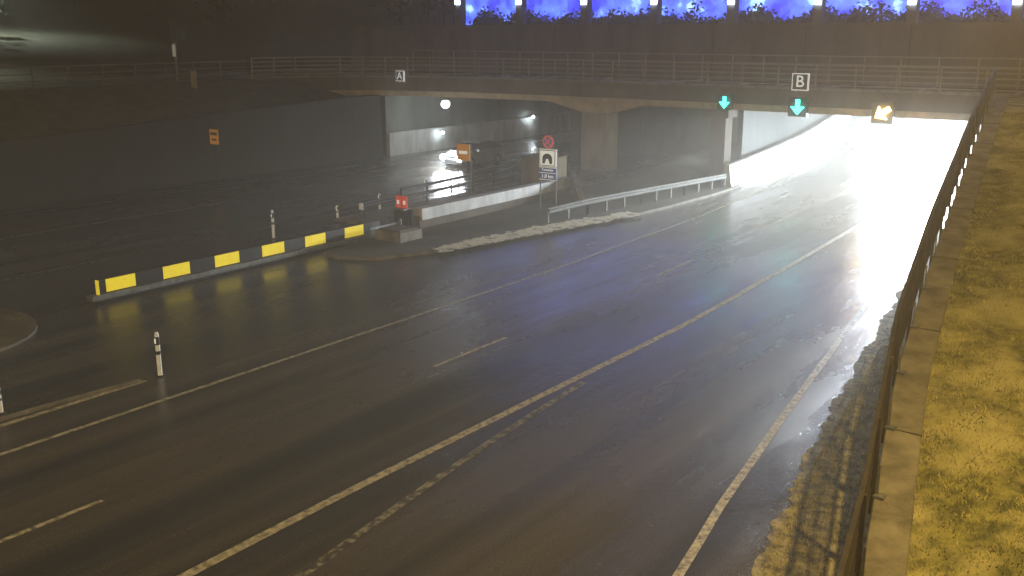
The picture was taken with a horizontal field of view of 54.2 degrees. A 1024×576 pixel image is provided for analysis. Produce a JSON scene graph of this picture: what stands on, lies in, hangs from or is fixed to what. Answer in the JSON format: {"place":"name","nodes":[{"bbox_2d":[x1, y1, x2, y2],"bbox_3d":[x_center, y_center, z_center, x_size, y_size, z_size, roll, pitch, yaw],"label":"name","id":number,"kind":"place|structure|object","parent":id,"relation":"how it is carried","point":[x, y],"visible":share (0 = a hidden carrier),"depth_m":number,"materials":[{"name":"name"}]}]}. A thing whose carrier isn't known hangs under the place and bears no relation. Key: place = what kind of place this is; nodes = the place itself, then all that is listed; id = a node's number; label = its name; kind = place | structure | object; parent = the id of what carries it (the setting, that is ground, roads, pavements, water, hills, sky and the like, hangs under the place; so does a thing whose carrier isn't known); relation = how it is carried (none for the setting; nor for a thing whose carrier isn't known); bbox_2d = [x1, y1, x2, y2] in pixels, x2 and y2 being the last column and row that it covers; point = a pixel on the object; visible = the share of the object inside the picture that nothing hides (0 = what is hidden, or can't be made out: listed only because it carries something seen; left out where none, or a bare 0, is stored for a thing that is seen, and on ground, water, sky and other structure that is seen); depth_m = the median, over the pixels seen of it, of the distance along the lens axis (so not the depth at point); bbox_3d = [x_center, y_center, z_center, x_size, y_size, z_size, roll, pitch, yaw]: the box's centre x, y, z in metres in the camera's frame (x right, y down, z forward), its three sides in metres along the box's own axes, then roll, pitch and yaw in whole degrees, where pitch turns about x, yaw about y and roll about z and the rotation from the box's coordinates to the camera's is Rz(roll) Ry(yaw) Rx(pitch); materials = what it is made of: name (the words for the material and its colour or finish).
{"place":"outdoors","nodes":[
{"label":"outdoors","id":0,"kind":"place"},
{"bbox_2d":[0,72,264,89],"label":"road","id":1,"kind":"structure","parent":0,"point":[28,85],"depth_m":60.62,"materials":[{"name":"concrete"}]},
{"bbox_2d":[8,73,233,88],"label":"road markings","id":2,"kind":"object","parent":1,"relation":"on","point":[110,79],"visible":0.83,"depth_m":61.78,"materials":[{"name":"paint"}]},
{"bbox_2d":[168,19,184,81],"bbox_3d":[-19.508,-13.889,58.586,1.325,3.650,0.189,10,18,35],"label":"direction sign","id":3,"kind":"object","parent":1,"relation":"on","point":[177,31],"visible":0.91,"depth_m":58.43,"materials":[{"name":"metal"}]},
{"bbox_2d":[0,79,345,139],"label":"grass slope","id":4,"kind":"structure","parent":0,"point":[24,113],"depth_m":53.75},
{"bbox_2d":[0,60,245,88],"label":"roadside railing","id":5,"kind":"object","parent":4,"relation":"on","point":[103,72],"visible":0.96,"depth_m":55.18,"materials":[{"name":"metal"}]},
{"bbox_2d":[190,70,196,91],"bbox_3d":[-18.375,-11.779,57.905,0.500,1.700,0.110,10,18,35],"label":"marker sign","id":6,"kind":"object","parent":4,"relation":"on","point":[193,79],"visible":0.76,"depth_m":57.79,"materials":[{"name":"metal"}]},
{"bbox_2d":[0,66,366,140],"bbox_3d":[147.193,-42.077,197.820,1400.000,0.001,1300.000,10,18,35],"label":"ground","id":7,"kind":"structure","parent":0,"point":[240,74],"depth_m":134.85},
{"bbox_2d":[0,0,454,78],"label":"hillside","id":8,"kind":"structure","parent":0,"point":[57,32],"depth_m":103.89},
{"bbox_2d":[0,0,454,47],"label":"distant trees","id":9,"kind":"object","parent":8,"relation":"on","point":[424,6],"visible":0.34,"depth_m":111.46,"materials":[{"name":"green plant"}]},
{"bbox_2d":[334,181,597,225],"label":"pavement","id":10,"kind":"structure","parent":0,"point":[385,216],"depth_m":46.61,"materials":[{"name":"concrete"}]},
{"bbox_2d":[362,194,401,215],"bbox_3d":[-5.829,-3.725,45.255,0.206,0.770,2.566,9,17,33],"label":"guardrail","id":11,"kind":"object","parent":10,"relation":"on","point":[375,202],"visible":0.73,"depth_m":44.87,"materials":[{"name":"metal"}]},
{"bbox_2d":[400,164,520,205],"bbox_3d":[-2.050,-5.354,50.910,0.196,0.920,11.557,9,17,31],"label":"steel guardrail","id":12,"kind":"object","parent":10,"relation":"on","point":[451,179],"visible":0.84,"depth_m":49.94,"materials":[{"name":"metal"}]},
{"bbox_2d":[457,143,471,196],"bbox_3d":[-2.318,-5.689,48.732,0.800,2.650,0.190,10,18,35],"label":"warning sign","id":13,"kind":"object","parent":10,"relation":"on","point":[463,152],"visible":0.88,"depth_m":48.49,"materials":[{"name":"metal"}]},
{"bbox_2d":[413,170,585,227],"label":"concrete parapet","id":14,"kind":"structure","parent":10,"relation":"on","point":[425,216],"depth_m":45.15,"materials":[{"name":"grey concrete"}]},
{"bbox_2d":[0,116,980,575],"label":"road","id":15,"kind":"structure","parent":0,"point":[632,464],"depth_m":24.40,"materials":[{"name":"grey asphalt"}]},
{"bbox_2d":[0,389,5,414],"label":"delineator post","id":16,"kind":"object","parent":15,"relation":"on","point":[2,411],"visible":1,"depth_m":21.58,"materials":[{"name":"white plastic"}]},
{"bbox_2d":[0,308,36,351],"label":"traffic island","id":17,"kind":"structure","parent":15,"relation":"on","point":[17,328],"depth_m":27.65,"materials":[{"name":"concrete"}]},
{"bbox_2d":[0,378,141,421],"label":"kerb","id":18,"kind":"structure","parent":15,"relation":"on","point":[55,403],"depth_m":22.32,"materials":[{"name":"concrete"}]},
{"bbox_2d":[154,332,164,376],"bbox_3d":[-8.438,1.581,23.862,0.191,1.100,0.191,10,18,35],"label":"delineator post","id":19,"kind":"object","parent":15,"relation":"on","point":[158,353],"visible":1,"depth_m":23.82,"materials":[{"name":"white plastic"}]},
{"bbox_2d":[0,95,382,210],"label":"retaining wall","id":20,"kind":"structure","parent":15,"relation":"on","point":[74,165],"depth_m":53.85,"materials":[{"name":"concrete"}]},
{"bbox_2d":[209,129,218,180],"bbox_3d":[-16.244,-7.266,54.891,0.720,2.850,0.130,10,18,35],"label":"information sign","id":21,"kind":"object","parent":15,"relation":"on","point":[214,137],"visible":1,"depth_m":54.67,"materials":[{"name":"metal"}]},
{"bbox_2d":[86,220,397,302],"bbox_3d":[-8.700,-1.233,35.662,0.347,0.700,13.900,10,18,35],"label":"road barrier","id":22,"kind":"object","parent":15,"relation":"on","point":[132,283],"visible":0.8,"depth_m":34.08,"materials":[{"name":"yellow paint"},{"name":"black paint"},{"name":"concrete"}]},
{"bbox_2d":[271,210,275,238],"bbox_3d":[-9.529,-2.537,39.847,0.191,1.150,0.191,10,18,35],"label":"delineator post","id":23,"kind":"object","parent":15,"relation":"on","point":[272,225],"visible":1,"depth_m":39.81,"materials":[{"name":"white plastic"}]},
{"bbox_2d":[336,205,338,217],"bbox_3d":[-7.687,-3.328,44.006,0.191,0.620,0.191,10,18,35],"label":"delineator post","id":24,"kind":"object","parent":15,"relation":"on","point":[337,213],"visible":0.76,"depth_m":43.97,"materials":[{"name":"white plastic"}]},
{"bbox_2d":[359,203,363,222],"bbox_3d":[-6.304,-3.043,42.008,0.240,1.060,0.065,10,18,35],"label":"marker sign","id":25,"kind":"object","parent":15,"relation":"on","point":[361,208],"visible":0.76,"depth_m":41.93,"materials":[{"name":"metal"}]},
{"bbox_2d":[375,218,421,242],"bbox_3d":[-4.426,-2.206,39.361,1.350,0.750,1.416,10,18,35],"label":"concrete block","id":26,"kind":"object","parent":15,"relation":"on","point":[399,232],"depth_m":38.95,"materials":[{"name":"concrete"}]},
{"bbox_2d":[392,195,412,225],"bbox_3d":[-4.521,-3.106,41.363,0.620,1.500,0.570,10,18,35],"label":"barrier cabinet","id":27,"kind":"object","parent":26,"relation":"on","point":[403,212],"visible":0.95,"depth_m":41.20,"materials":[{"name":"metal"}]},
{"bbox_2d":[0,117,921,575],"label":"road markings","id":28,"kind":"object","parent":15,"relation":"on","point":[694,547],"visible":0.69,"depth_m":21.41,"materials":[{"name":"paint"}]},
{"bbox_2d":[440,139,503,167],"bbox_3d":[-2.427,-8.393,62.087,2.180,1.456,4.460,10,18,35],"label":"car","id":29,"kind":"object","parent":15,"relation":"on","point":[482,151],"visible":0.88,"depth_m":61.55,"materials":[{"name":"silver metal"}]},
{"bbox_2d":[324,182,740,260],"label":"median island","id":30,"kind":"structure","parent":15,"relation":"on","point":[526,216],"depth_m":42.70,"materials":[{"name":"concrete"}]},
{"bbox_2d":[432,211,641,251],"bbox_3d":[1.246,-2.435,41.262,11.828,0.003,1.608,-13,19,-41],"label":"snow patch","id":31,"kind":"object","parent":30,"relation":"on","point":[511,235],"visible":1,"depth_m":40.74,"materials":[{"name":"white snow"}]},
{"bbox_2d":[539,135,557,209],"bbox_3d":[1.627,-5.164,45.112,1.000,3.428,0.165,10,18,35],"label":"traffic sign","id":32,"kind":"object","parent":30,"relation":"on","point":[548,158],"visible":1,"depth_m":44.93,"materials":[{"name":"metal"}]},
{"bbox_2d":[546,173,726,222],"bbox_3d":[6.319,-4.348,47.387,0.281,0.820,13.989,13,19,42],"label":"guardrail","id":33,"kind":"object","parent":30,"relation":"on","point":[623,195],"visible":0.98,"depth_m":46.65,"materials":[{"name":"metal"}]},
{"bbox_2d":[581,143,736,200],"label":"concrete wall","id":34,"kind":"structure","parent":30,"relation":"on","point":[686,166],"depth_m":53.29,"materials":[{"name":"grey concrete"}]},
{"bbox_2d":[198,67,1023,120],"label":"bridge","id":35,"kind":"structure","parent":15,"relation":"on","point":[950,105],"depth_m":56.91,"materials":[{"name":"concrete"}]},
{"bbox_2d":[396,71,404,82],"bbox_3d":[-7.162,-13.637,64.554,0.660,0.759,0.309,10,18,35],"label":"lane sign","id":36,"kind":"object","parent":35,"relation":"attached to","point":[400,76],"visible":1,"depth_m":64.41,"materials":[{"name":"black"}]},
{"bbox_2d":[250,56,1023,91],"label":"bridge railing","id":37,"kind":"object","parent":35,"relation":"on","point":[643,70],"visible":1,"depth_m":55.49,"materials":[{"name":"metal"}]},
{"bbox_2d":[716,94,733,109],"bbox_3d":[11.348,-9.891,53.172,0.805,0.813,0.650,10,18,35],"label":"lane signal","id":38,"kind":"object","parent":35,"relation":"attached to","point":[725,102],"visible":1,"depth_m":53.02,"materials":[{"name":"black paint"}]},
{"bbox_2d":[788,96,808,116],"bbox_3d":[14.581,-9.231,50.910,0.989,0.995,0.650,10,18,35],"label":"lane signal","id":39,"kind":"object","parent":35,"relation":"attached to","point":[798,106],"visible":1,"depth_m":50.77,"materials":[{"name":"black paint"}]},
{"bbox_2d":[791,73,809,92],"bbox_3d":[14.649,-10.387,50.710,0.860,0.989,0.309,10,18,35],"label":"lane sign","id":40,"kind":"object","parent":35,"relation":"attached to","point":[800,81],"visible":1,"depth_m":50.57,"materials":[{"name":"black"}]},
{"bbox_2d":[871,101,895,123],"bbox_3d":[18.016,-8.514,48.510,1.058,1.064,0.650,10,18,35],"label":"lane signal","id":41,"kind":"object","parent":35,"relation":"attached to","point":[883,112],"visible":1,"depth_m":48.37,"materials":[{"name":"black paint"}]},
{"bbox_2d":[350,24,1023,155],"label":"tunnel portal structure","id":42,"kind":"object","parent":15,"relation":"on","point":[672,131],"visible":0.7,"depth_m":64.24,"materials":[{"name":"grey concrete"}]},
{"bbox_2d":[439,98,451,107],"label":"tunnel lamp","id":43,"kind":"object","parent":42,"relation":"attached to","point":[445,103],"visible":1,"depth_m":65.39,"materials":[{"name":"metal"}]},
{"bbox_2d":[397,0,1023,26],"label":"lit gallery","id":44,"kind":"object","parent":42,"relation":"on","point":[466,12],"visible":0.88,"depth_m":65.97,"materials":[{"name":"blue glowing light panel"},{"name":"white lamps"},{"name":"concrete"}]},
{"bbox_2d":[412,50,1023,88],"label":"bridge railing","id":45,"kind":"object","parent":42,"relation":"on","point":[727,63],"visible":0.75,"depth_m":61.20,"materials":[{"name":"grey metal"}]},
{"bbox_2d":[468,0,1023,25],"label":"shrubs","id":46,"kind":"object","parent":42,"relation":"on","point":[488,17],"visible":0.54,"depth_m":62.27,"materials":[{"name":"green plant"}]},
{"bbox_2d":[722,115,850,186],"bbox_3d":[29.019,-15.573,90.565,2.362,1.250,86.183,6,16,22],"label":"concrete barrier","id":47,"kind":"object","parent":15,"relation":"on","point":[745,170],"visible":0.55,"depth_m":61.38,"materials":[{"name":"white concrete"}]},
{"bbox_2d":[738,230,939,575],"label":"verge","id":48,"kind":"structure","parent":15,"relation":"on","point":[807,465],"depth_m":18.26,"materials":[{"name":"plant"}]},
{"bbox_2d":[381,96,642,155],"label":"tunnel wall","id":49,"kind":"structure","parent":0,"point":[413,124],"depth_m":71.81,"materials":[{"name":"grey concrete"}]},
{"bbox_2d":[520,153,567,184],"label":"concrete end block","id":50,"kind":"structure","parent":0,"point":[530,166],"depth_m":51.93,"materials":[{"name":"grey concrete"}]},
{"bbox_2d":[549,101,642,171],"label":"bridge pier","id":51,"kind":"structure","parent":0,"point":[599,135],"depth_m":59.09,"materials":[{"name":"grey concrete"}]},
{"bbox_2d":[570,107,641,165],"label":"bridge wall","id":52,"kind":"structure","parent":0,"point":[629,134],"depth_m":65.36,"materials":[{"name":"grey concrete"}]},
{"bbox_2d":[706,109,737,180],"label":"bridge pier","id":53,"kind":"structure","parent":0,"point":[720,140],"depth_m":54.81,"materials":[{"name":"grey concrete"}]},
{"bbox_2d":[736,110,831,160],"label":"tunnel wall","id":54,"kind":"structure","parent":0,"point":[758,131],"depth_m":62.64,"materials":[{"name":"white concrete"}]},
{"bbox_2d":[896,96,1023,575],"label":"grass bank","id":55,"kind":"structure","parent":0,"point":[1014,104],"depth_m":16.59,"materials":[{"name":"plant"}]},
{"bbox_2d":[860,96,1007,575],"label":"retaining wall","id":56,"kind":"structure","parent":55,"relation":"in","point":[890,524],"depth_m":17.51,"materials":[{"name":"concrete"}]},
{"bbox_2d":[836,67,996,575],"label":"parapet fence","id":57,"kind":"object","parent":56,"relation":"on","point":[851,561],"visible":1,"depth_m":18.48,"materials":[{"name":"metal"}]}
]}

